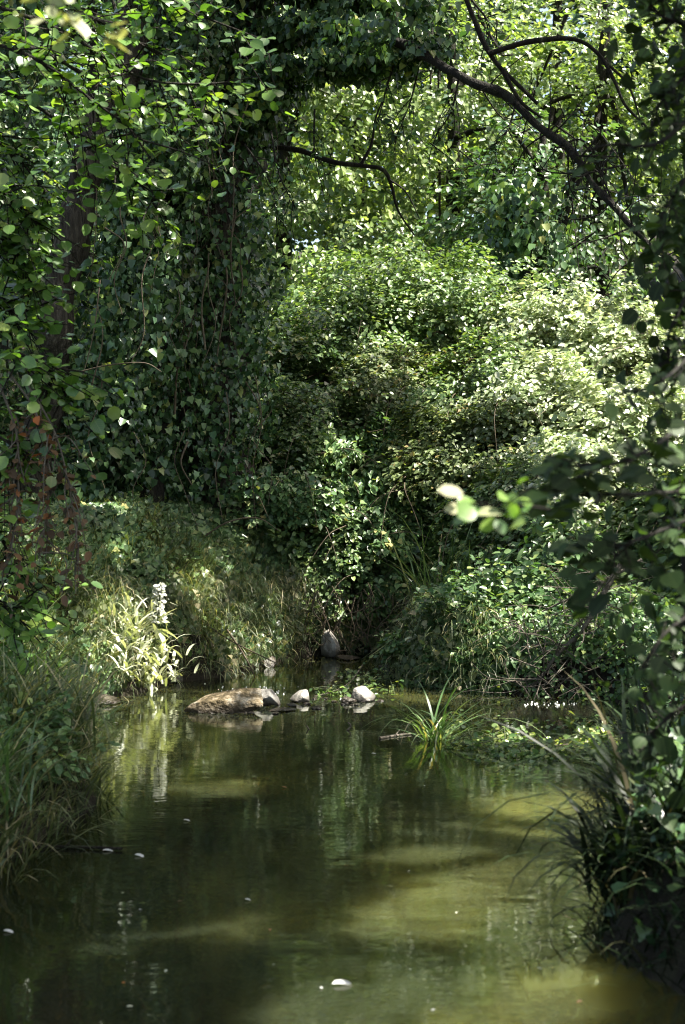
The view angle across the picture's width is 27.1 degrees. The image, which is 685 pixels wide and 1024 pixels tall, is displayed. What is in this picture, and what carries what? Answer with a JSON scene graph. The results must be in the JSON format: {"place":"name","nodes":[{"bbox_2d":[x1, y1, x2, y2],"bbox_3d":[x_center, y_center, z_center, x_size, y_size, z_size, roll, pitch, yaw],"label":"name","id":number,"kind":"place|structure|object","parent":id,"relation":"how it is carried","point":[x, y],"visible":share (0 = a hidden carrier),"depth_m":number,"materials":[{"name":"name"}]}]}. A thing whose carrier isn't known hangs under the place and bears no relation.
{"place":"outdoors","nodes":[
{"label":"outdoors","id":0,"kind":"place"},
{"bbox_2d":[0,651,684,1023],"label":"water","id":1,"kind":"structure","parent":0,"point":[344,855],"depth_m":5.80,"materials":[{"name":"liquid"}]},
{"bbox_2d":[26,839,122,849],"bbox_3d":[-1.190,1.483,6.344,0.436,0.041,0.083,0,0,3],"label":"floating stick","id":2,"kind":"object","parent":1,"relation":"on","point":[80,846],"visible":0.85,"depth_m":6.33,"materials":[{"name":"wood"}]},
{"bbox_2d":[95,694,120,705],"bbox_3d":[-1.877,1.483,11.149,0.273,0.102,0.330,0,0,37],"label":"stone","id":3,"kind":"object","parent":1,"relation":"on","point":[108,699],"visible":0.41,"depth_m":11.09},
{"bbox_2d":[184,687,262,712],"bbox_3d":[-0.926,1.483,10.758,0.664,0.292,0.357,0,0,0],"label":"boulder","id":4,"kind":"object","parent":1,"relation":"on","point":[243,700],"visible":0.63,"depth_m":10.64,"materials":[{"name":"stone"}]},
{"bbox_2d":[261,689,280,705],"bbox_3d":[-0.597,1.465,11.121,0.240,0.175,0.257,0,0,0],"label":"stone","id":5,"kind":"object","parent":1,"relation":"on","point":[270,696],"visible":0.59,"depth_m":11.02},
{"bbox_2d":[268,708,295,711],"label":"stone","id":6,"kind":"object","parent":1,"relation":"on","point":[282,709],"visible":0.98,"depth_m":10.70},
{"bbox_2d":[290,689,309,702],"bbox_3d":[-0.324,1.482,11.282,0.170,0.137,0.199,0,0,-23],"label":"stone","id":7,"kind":"object","parent":1,"relation":"on","point":[300,696],"visible":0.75,"depth_m":11.22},
{"bbox_2d":[309,682,352,696],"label":"water weed","id":8,"kind":"object","parent":1,"relation":"on","point":[330,689],"visible":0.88,"depth_m":11.64,"materials":[{"name":"green plant"}]},
{"bbox_2d":[336,655,359,660],"bbox_3d":[0.079,1.486,14.468,0.259,0.060,0.230,0,0,-29],"label":"stone","id":9,"kind":"object","parent":1,"relation":"on","point":[345,657],"visible":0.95,"depth_m":14.43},
{"bbox_2d":[312,660,410,694],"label":"water weed","id":10,"kind":"object","parent":1,"relation":"on","point":[392,686],"visible":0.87,"depth_m":12.54,"materials":[{"name":"green plant"}]},
{"bbox_2d":[351,686,374,701],"bbox_3d":[0.185,1.480,11.347,0.178,0.171,0.260,0,0,32],"label":"stone","id":11,"kind":"object","parent":1,"relation":"on","point":[358,692],"visible":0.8,"depth_m":11.29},
{"bbox_2d":[360,674,539,748],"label":"grass tuft","id":12,"kind":"object","parent":1,"relation":"on","point":[436,733],"visible":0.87,"depth_m":9.35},
{"bbox_2d":[428,709,550,761],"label":"water weed","id":13,"kind":"object","parent":1,"relation":"on","point":[501,735],"visible":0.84,"depth_m":9.27,"materials":[{"name":"green plant"}]},
{"bbox_2d":[445,732,611,762],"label":"water weed","id":14,"kind":"object","parent":1,"relation":"on","point":[514,751],"visible":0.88,"depth_m":8.79,"materials":[{"name":"green plant"}]},
{"bbox_2d":[517,709,629,752],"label":"water weed","id":15,"kind":"object","parent":1,"relation":"on","point":[592,729],"visible":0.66,"depth_m":9.58,"materials":[{"name":"green plant"}]},
{"bbox_2d":[538,730,632,763],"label":"water weed","id":16,"kind":"object","parent":1,"relation":"on","point":[580,751],"visible":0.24,"depth_m":8.74,"materials":[{"name":"green plant"}]},
{"bbox_2d":[0,235,684,995],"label":"ground","id":17,"kind":"structure","parent":0,"point":[626,923],"depth_m":7.12,"materials":[{"name":"green soil"}]},
{"bbox_2d":[0,508,48,567],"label":"herb","id":18,"kind":"object","parent":17,"relation":"on","point":[21,538],"visible":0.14,"depth_m":11.39,"materials":[{"name":"green plant"}]},
{"bbox_2d":[0,588,86,652],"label":"grass tussock","id":19,"kind":"object","parent":17,"relation":"on","point":[40,623],"depth_m":10.12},
{"bbox_2d":[0,675,92,782],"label":"herb","id":20,"kind":"object","parent":17,"relation":"on","point":[7,705],"visible":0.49,"depth_m":6.77,"materials":[{"name":"green plant"}]},
{"bbox_2d":[0,620,102,699],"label":"grass tussock","id":21,"kind":"object","parent":17,"relation":"on","point":[12,657],"depth_m":7.96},
{"bbox_2d":[0,707,116,820],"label":"grass tussock","id":22,"kind":"object","parent":17,"relation":"on","point":[6,760],"depth_m":6.20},
{"bbox_2d":[1,691,119,821],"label":"herb","id":23,"kind":"object","parent":17,"relation":"on","point":[57,718],"visible":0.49,"depth_m":6.90,"materials":[{"name":"green plant"}]},
{"bbox_2d":[0,93,123,463],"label":"bramble bush","id":24,"kind":"object","parent":17,"relation":"on","point":[21,408],"visible":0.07,"depth_m":16.01,"materials":[{"name":"green plant"}]},
{"bbox_2d":[0,635,143,763],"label":"grass tussock","id":25,"kind":"object","parent":17,"relation":"on","point":[14,702],"depth_m":7.02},
{"bbox_2d":[0,626,144,697],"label":"grass tussock","id":26,"kind":"object","parent":17,"relation":"on","point":[57,673],"depth_m":8.94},
{"bbox_2d":[0,575,172,884],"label":"bank grass","id":27,"kind":"structure","parent":17,"relation":"on","point":[6,834],"depth_m":6.64,"materials":[{"name":"plant"}]},
{"bbox_2d":[0,629,174,750],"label":"grass tussock","id":28,"kind":"object","parent":17,"relation":"on","point":[78,692],"depth_m":7.46,"materials":[{"name":"plant"}]},
{"bbox_2d":[0,0,248,520],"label":"ivy clad tree","id":29,"kind":"object","parent":17,"relation":"on","point":[115,302],"visible":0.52,"depth_m":14.04,"materials":[{"name":"green plant"}]},
{"bbox_2d":[77,598,171,649],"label":"pale leaved plant","id":30,"kind":"object","parent":17,"relation":"on","point":[123,633],"visible":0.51,"depth_m":11.67,"materials":[{"name":"green plant"}]},
{"bbox_2d":[91,629,160,674],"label":"pale leaved plant","id":31,"kind":"object","parent":17,"relation":"on","point":[126,665],"visible":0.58,"depth_m":11.38,"materials":[{"name":"green plant"}]},
{"bbox_2d":[70,659,181,774],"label":"grass tussock","id":32,"kind":"object","parent":17,"relation":"on","point":[103,721],"depth_m":8.15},
{"bbox_2d":[0,0,264,347],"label":"broadleaf tree","id":33,"kind":"object","parent":17,"relation":"on","point":[57,161],"visible":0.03,"depth_m":24.61,"materials":[{"name":"green plant"}]},
{"bbox_2d":[0,164,280,478],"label":"bramble bush","id":34,"kind":"object","parent":17,"relation":"on","point":[79,331],"visible":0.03,"depth_m":16.56,"materials":[{"name":"green plant"}]},
{"bbox_2d":[102,592,184,638],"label":"pale leaved plant","id":35,"kind":"object","parent":17,"relation":"on","point":[139,626],"visible":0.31,"depth_m":12.04,"materials":[{"name":"green plant"}]},
{"bbox_2d":[0,0,295,694],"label":"alder tree","id":36,"kind":"object","parent":17,"relation":"on","point":[18,246],"visible":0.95,"depth_m":8.13,"materials":[{"name":"green plant"}]},
{"bbox_2d":[0,371,95,618],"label":"dead branch","id":37,"kind":"object","parent":36,"relation":"hanging from","point":[70,513],"visible":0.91,"depth_m":7.69,"materials":[{"name":"wood"}]},
{"bbox_2d":[15,0,130,53],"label":"leaf spray","id":38,"kind":"object","parent":36,"relation":"attached to","point":[75,20],"visible":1,"depth_m":3.19,"materials":[{"name":"green plant"}]},
{"bbox_2d":[140,582,175,690],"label":"flowering plant","id":39,"kind":"object","parent":17,"relation":"on","point":[158,609],"visible":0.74,"depth_m":11.99,"materials":[{"name":"plant"}]},
{"bbox_2d":[81,0,236,527],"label":"ivy clad tree","id":40,"kind":"object","parent":17,"relation":"on","point":[160,475],"visible":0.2,"depth_m":14.64,"materials":[{"name":"green plant"}]},
{"bbox_2d":[124,634,203,680],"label":"pale leaved plant","id":41,"kind":"object","parent":17,"relation":"on","point":[145,669],"visible":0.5,"depth_m":11.77,"materials":[{"name":"green plant"}]},
{"bbox_2d":[144,637,199,685],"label":"pale leaved plant","id":42,"kind":"object","parent":17,"relation":"on","point":[165,658],"visible":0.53,"depth_m":12.05,"materials":[{"name":"green plant"}]},
{"bbox_2d":[0,488,464,692],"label":"bank grass","id":43,"kind":"structure","parent":17,"relation":"on","point":[181,565],"depth_m":13.32,"materials":[{"name":"plant"}]},
{"bbox_2d":[195,615,279,664],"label":"bare stem","id":44,"kind":"object","parent":17,"relation":"on","point":[238,644],"visible":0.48,"depth_m":12.97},
{"bbox_2d":[263,656,275,667],"bbox_3d":[-0.705,1.480,13.806,0.125,0.159,0.235,0,0,0],"label":"stone","id":45,"kind":"object","parent":17,"relation":"on","point":[271,663],"visible":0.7,"depth_m":13.72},
{"bbox_2d":[0,375,541,695],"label":"ivy carpet","id":46,"kind":"object","parent":17,"relation":"on","point":[94,513],"visible":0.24,"depth_m":13.20,"materials":[{"name":"green plant"}]},
{"bbox_2d":[204,517,278,535],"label":"bare stem","id":47,"kind":"object","parent":46,"relation":"on","point":[214,529],"visible":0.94,"depth_m":14.51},
{"bbox_2d":[180,308,370,453],"bbox_3d":[-0.926,-1.534,17.251,2.886,2.000,2.083,0,0,-14],"label":"bramble bush","id":48,"kind":"object","parent":17,"relation":"on","point":[286,342],"visible":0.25,"depth_m":17.02,"materials":[{"name":"green plant"}]},
{"bbox_2d":[56,556,528,697],"bbox_3d":[-0.404,1.082,13.360,4.088,1.311,4.676,0,0,0],"label":"draped growth","id":49,"kind":"object","parent":17,"relation":"on","point":[224,662],"visible":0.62,"depth_m":12.75,"materials":[{"name":"green plant"}]},
{"bbox_2d":[226,629,255,676],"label":"bare stem","id":50,"kind":"object","parent":49,"relation":"hanging from","point":[232,637],"visible":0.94,"depth_m":13.03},
{"bbox_2d":[217,426,396,567],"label":"bramble bush","id":51,"kind":"object","parent":17,"relation":"on","point":[288,504],"visible":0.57,"depth_m":15.27,"materials":[{"name":"green plant"}]},
{"bbox_2d":[151,0,463,331],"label":"broadleaf tree","id":52,"kind":"object","parent":17,"relation":"on","point":[344,177],"visible":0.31,"depth_m":22.55,"materials":[{"name":"green plant"}]},
{"bbox_2d":[245,371,393,522],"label":"bramble bush","id":53,"kind":"object","parent":17,"relation":"on","point":[323,436],"visible":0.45,"depth_m":16.14,"materials":[{"name":"green plant"}]},
{"bbox_2d":[321,629,339,657],"bbox_3d":[-0.124,1.421,14.767,0.190,0.404,0.349,0,0,-32],"label":"stone","id":54,"kind":"object","parent":17,"relation":"on","point":[331,648],"visible":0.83,"depth_m":14.66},
{"bbox_2d":[278,511,401,653],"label":"bramble bush","id":55,"kind":"object","parent":17,"relation":"on","point":[346,552],"visible":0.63,"depth_m":15.10,"materials":[{"name":"green plant"}]},
{"bbox_2d":[0,491,682,697],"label":"bank herbs","id":56,"kind":"object","parent":17,"relation":"on","point":[148,524],"visible":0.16,"depth_m":12.92,"materials":[{"name":"green plant"}]},
{"bbox_2d":[0,547,684,967],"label":"ground cover","id":57,"kind":"object","parent":17,"relation":"on","point":[656,811],"visible":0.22,"depth_m":5.01,"materials":[{"name":"green plant"}]},
{"bbox_2d":[300,583,384,654],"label":"hanging roots","id":58,"kind":"object","parent":17,"relation":"hanging from","point":[350,613],"visible":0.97,"depth_m":14.73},
{"bbox_2d":[1,0,684,304],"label":"wood","id":59,"kind":"object","parent":17,"relation":"on","point":[576,16],"visible":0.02,"depth_m":36.21,"materials":[{"name":"green plant"}]},
{"bbox_2d":[252,265,461,387],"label":"bramble bush","id":60,"kind":"object","parent":17,"relation":"on","point":[313,317],"visible":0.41,"depth_m":17.76,"materials":[{"name":"green plant"}]},
{"bbox_2d":[296,411,439,548],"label":"bramble bush","id":61,"kind":"object","parent":17,"relation":"on","point":[367,481],"visible":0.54,"depth_m":15.78,"materials":[{"name":"green plant"}]},
{"bbox_2d":[257,219,501,376],"bbox_3d":[0.623,-2.352,19.506,3.666,3.175,3.918,0,0,41],"label":"bramble bush","id":62,"kind":"object","parent":17,"relation":"on","point":[364,260],"visible":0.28,"depth_m":18.32,"materials":[{"name":"green plant"}]},
{"bbox_2d":[352,583,410,640],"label":"hanging roots","id":63,"kind":"object","parent":17,"relation":"hanging from","point":[392,600],"visible":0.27,"depth_m":14.96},
{"bbox_2d":[305,497,459,652],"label":"bramble bush","id":64,"kind":"object","parent":17,"relation":"on","point":[370,536],"visible":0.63,"depth_m":15.26,"materials":[{"name":"green plant"}]},
{"bbox_2d":[362,617,417,677],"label":"shrub","id":65,"kind":"object","parent":17,"relation":"on","point":[387,648],"visible":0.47,"depth_m":12.69,"materials":[{"name":"green plant"}]},
{"bbox_2d":[298,341,491,425],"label":"bramble bush","id":66,"kind":"object","parent":17,"relation":"on","point":[380,380],"visible":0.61,"depth_m":16.75,"materials":[{"name":"green plant"}]},
{"bbox_2d":[254,0,545,318],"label":"broadleaf tree","id":67,"kind":"object","parent":17,"relation":"on","point":[355,127],"visible":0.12,"depth_m":28.02,"materials":[{"name":"green plant"}]},
{"bbox_2d":[328,503,489,601],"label":"reed clump","id":68,"kind":"object","parent":17,"relation":"on","point":[418,585],"visible":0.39,"depth_m":14.17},
{"bbox_2d":[163,307,681,587],"bbox_3d":[1.698,-0.865,18.235,8.787,3.858,6.648,0,0,0],"label":"creeper cover","id":69,"kind":"object","parent":17,"relation":"on","point":[298,541],"depth_m":15.29,"materials":[{"name":"green plant"}]},
{"bbox_2d":[168,0,681,544],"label":"ivy clad tree","id":70,"kind":"object","parent":17,"relation":"on","point":[368,44],"visible":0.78,"depth_m":14.73,"materials":[{"name":"green plant"}]},
{"bbox_2d":[294,0,584,321],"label":"broadleaf tree","id":71,"kind":"object","parent":17,"relation":"on","point":[434,97],"visible":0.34,"depth_m":23.47,"materials":[{"name":"green plant"}]},
{"bbox_2d":[398,521,485,585],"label":"reed clump","id":72,"kind":"object","parent":17,"relation":"on","point":[441,558],"visible":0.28,"depth_m":14.74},
{"bbox_2d":[357,390,544,558],"bbox_3d":[1.325,-0.427,15.760,2.403,1.856,2.068,0,0,0],"label":"bramble bush","id":73,"kind":"object","parent":17,"relation":"on","point":[434,452],"visible":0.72,"depth_m":15.55,"materials":[{"name":"green plant"}]},
{"bbox_2d":[419,635,492,689],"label":"shrub","id":74,"kind":"object","parent":17,"relation":"on","point":[454,659],"visible":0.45,"depth_m":11.96,"materials":[{"name":"green plant"}]},
{"bbox_2d":[341,238,573,373],"bbox_3d":[1.557,-2.575,18.992,3.358,2.077,3.373,0,0,0],"label":"bramble bush","id":75,"kind":"object","parent":17,"relation":"on","point":[470,287],"visible":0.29,"depth_m":18.17,"materials":[{"name":"green plant"}]},
{"bbox_2d":[381,321,571,459],"bbox_3d":[1.629,-1.366,16.821,2.511,1.904,2.259,0,0,0],"label":"bramble bush","id":76,"kind":"object","parent":17,"relation":"on","point":[476,368],"visible":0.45,"depth_m":16.51,"materials":[{"name":"green plant"}]},
{"bbox_2d":[415,532,540,594],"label":"reed clump","id":77,"kind":"object","parent":17,"relation":"on","point":[481,565],"visible":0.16,"depth_m":13.88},
{"bbox_2d":[413,547,543,641],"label":"shrub","id":78,"kind":"object","parent":17,"relation":"on","point":[482,590],"visible":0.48,"depth_m":12.32,"materials":[{"name":"green plant"}]},
{"bbox_2d":[422,448,574,580],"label":"bramble bush","id":79,"kind":"object","parent":17,"relation":"on","point":[480,491],"visible":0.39,"depth_m":14.61,"materials":[{"name":"green plant"}]},
{"bbox_2d":[474,174,578,302],"bbox_3d":[2.622,-3.188,20.271,1.506,3.161,1.470,0,0,0],"label":"ivy clad tree","id":80,"kind":"object","parent":17,"relation":"on","point":[531,223],"visible":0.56,"depth_m":20.02,"materials":[{"name":"green plant"}]},
{"bbox_2d":[379,0,684,306],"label":"broadleaf tree","id":81,"kind":"object","parent":17,"relation":"on","point":[556,114],"visible":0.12,"depth_m":28.11,"materials":[{"name":"green plant"}]},
{"bbox_2d":[472,548,599,638],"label":"shrub","id":82,"kind":"object","parent":17,"relation":"on","point":[542,578],"visible":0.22,"depth_m":12.49,"materials":[{"name":"green plant"}]},
{"bbox_2d":[401,91,672,321],"bbox_3d":[2.793,-3.965,21.147,3.548,4.556,4.106,0,0,-37],"label":"broadleaf tree","id":83,"kind":"object","parent":17,"relation":"on","point":[545,179],"visible":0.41,"depth_m":21.01,"materials":[{"name":"green plant"}]},
{"bbox_2d":[463,647,610,701],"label":"dead branch","id":84,"kind":"object","parent":17,"relation":"on","point":[535,682],"visible":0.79,"depth_m":11.58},
{"bbox_2d":[394,590,683,707],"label":"bank foliage","id":85,"kind":"object","parent":17,"relation":"on","point":[636,610],"visible":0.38,"depth_m":11.72,"materials":[{"name":"green plant"}]},
{"bbox_2d":[505,521,646,638],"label":"dead branch","id":86,"kind":"object","parent":85,"relation":"on","point":[599,580],"visible":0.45,"depth_m":11.77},
{"bbox_2d":[397,671,684,867],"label":"sedge tussock","id":87,"kind":"object","parent":17,"relation":"on","point":[622,786],"visible":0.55,"depth_m":5.16,"materials":[{"name":"plant"}]},
{"bbox_2d":[449,349,633,495],"bbox_3d":[2.330,-0.771,15.999,2.172,2.184,2.157,0,0,-38],"label":"bramble bush","id":88,"kind":"object","parent":17,"relation":"on","point":[535,384],"visible":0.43,"depth_m":15.62,"materials":[{"name":"green plant"}]},
{"bbox_2d":[471,599,614,660],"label":"dead branch","id":89,"kind":"object","parent":17,"relation":"on","point":[521,629],"visible":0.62,"depth_m":11.72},
{"bbox_2d":[449,272,652,394],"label":"bramble bush","id":90,"kind":"object","parent":17,"relation":"on","point":[551,310],"visible":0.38,"depth_m":17.30,"materials":[{"name":"green plant"}]},
{"bbox_2d":[442,0,684,341],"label":"broadleaf tree","id":91,"kind":"object","parent":17,"relation":"on","point":[607,94],"visible":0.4,"depth_m":23.32,"materials":[{"name":"green plant"}]},
{"bbox_2d":[488,499,638,604],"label":"shrub","id":92,"kind":"object","parent":17,"relation":"on","point":[541,531],"visible":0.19,"depth_m":13.49,"materials":[{"name":"green plant"}]},
{"bbox_2d":[464,428,668,564],"bbox_3d":[2.512,0.099,14.886,2.269,1.986,2.027,0,0,-27],"label":"bramble bush","id":93,"kind":"object","parent":17,"relation":"on","point":[560,446],"visible":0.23,"depth_m":14.51,"materials":[{"name":"green plant"}]},
{"bbox_2d":[478,563,663,699],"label":"dead branch","id":94,"kind":"object","parent":17,"relation":"on","point":[573,639],"visible":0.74,"depth_m":11.60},
{"bbox_2d":[526,568,623,697],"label":"dead branch","id":95,"kind":"object","parent":17,"relation":"on","point":[584,619],"visible":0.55,"depth_m":11.56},
{"bbox_2d":[497,743,666,840],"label":"sedge tussock","id":96,"kind":"object","parent":17,"relation":"on","point":[600,777],"visible":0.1,"depth_m":5.99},
{"bbox_2d":[489,770,683,911],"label":"sedge tussock","id":97,"kind":"object","parent":17,"relation":"on","point":[603,845],"visible":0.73,"depth_m":5.06,"materials":[{"name":"plant"}]},
{"bbox_2d":[508,706,684,1023],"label":"bank grass","id":98,"kind":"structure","parent":17,"relation":"on","point":[620,902],"depth_m":4.77,"materials":[{"name":"plant"}]},
{"bbox_2d":[513,0,684,839],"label":"alder tree","id":99,"kind":"object","parent":17,"relation":"on","point":[557,470],"visible":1,"depth_m":4.46,"materials":[{"name":"green plant"}]},
{"bbox_2d":[438,477,550,533],"bbox_3d":[0.320,-0.013,2.996,0.188,0.117,0.161,0,0,38],"label":"leaf spray","id":100,"kind":"object","parent":99,"relation":"attached to","point":[464,509],"visible":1,"depth_m":3.00,"materials":[{"name":"green plant"}]},
{"bbox_2d":[528,697,678,794],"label":"sedge tussock","id":101,"kind":"object","parent":17,"relation":"on","point":[629,726],"visible":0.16,"depth_m":6.89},
{"bbox_2d":[528,660,680,837],"bbox_3d":[1.154,1.091,5.971,0.714,1.022,1.156,0,0,19],"label":"reed clump","id":102,"kind":"object","parent":17,"relation":"on","point":[642,763],"visible":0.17,"depth_m":5.94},
{"bbox_2d":[568,593,646,691],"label":"dead branch","id":103,"kind":"object","parent":17,"relation":"on","point":[632,627],"visible":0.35,"depth_m":11.53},
{"bbox_2d":[531,351,684,523],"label":"bramble bush","id":104,"kind":"object","parent":17,"relation":"on","point":[628,411],"visible":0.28,"depth_m":15.27,"materials":[{"name":"green plant"}]},
{"bbox_2d":[531,269,684,427],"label":"bramble bush","id":105,"kind":"object","parent":17,"relation":"on","point":[619,331],"visible":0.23,"depth_m":16.90,"materials":[{"name":"green plant"}]},
{"bbox_2d":[547,572,669,645],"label":"shrub","id":106,"kind":"object","parent":17,"relation":"on","point":[619,590],"visible":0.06,"depth_m":12.37,"materials":[{"name":"green plant"}]},
{"bbox_2d":[575,440,684,586],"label":"bramble bush","id":107,"kind":"object","parent":17,"relation":"on","point":[631,533],"visible":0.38,"depth_m":13.89,"materials":[{"name":"green plant"}]},
{"bbox_2d":[582,598,684,774],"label":"reed clump","id":108,"kind":"object","parent":17,"relation":"on","point":[646,709],"visible":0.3,"depth_m":6.15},
{"bbox_2d":[609,0,684,334],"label":"broadleaf tree","id":109,"kind":"object","parent":17,"relation":"on","point":[667,145],"visible":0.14,"depth_m":23.56,"materials":[{"name":"green plant"}]},
{"bbox_2d":[647,419,684,604],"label":"bramble bush","id":110,"kind":"object","parent":17,"relation":"on","point":[662,558],"visible":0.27,"depth_m":13.27,"materials":[{"name":"green plant"}]},
{"bbox_2d":[12,2,672,251],"label":"sky","id":111,"kind":"structure","parent":0,"point":[549,21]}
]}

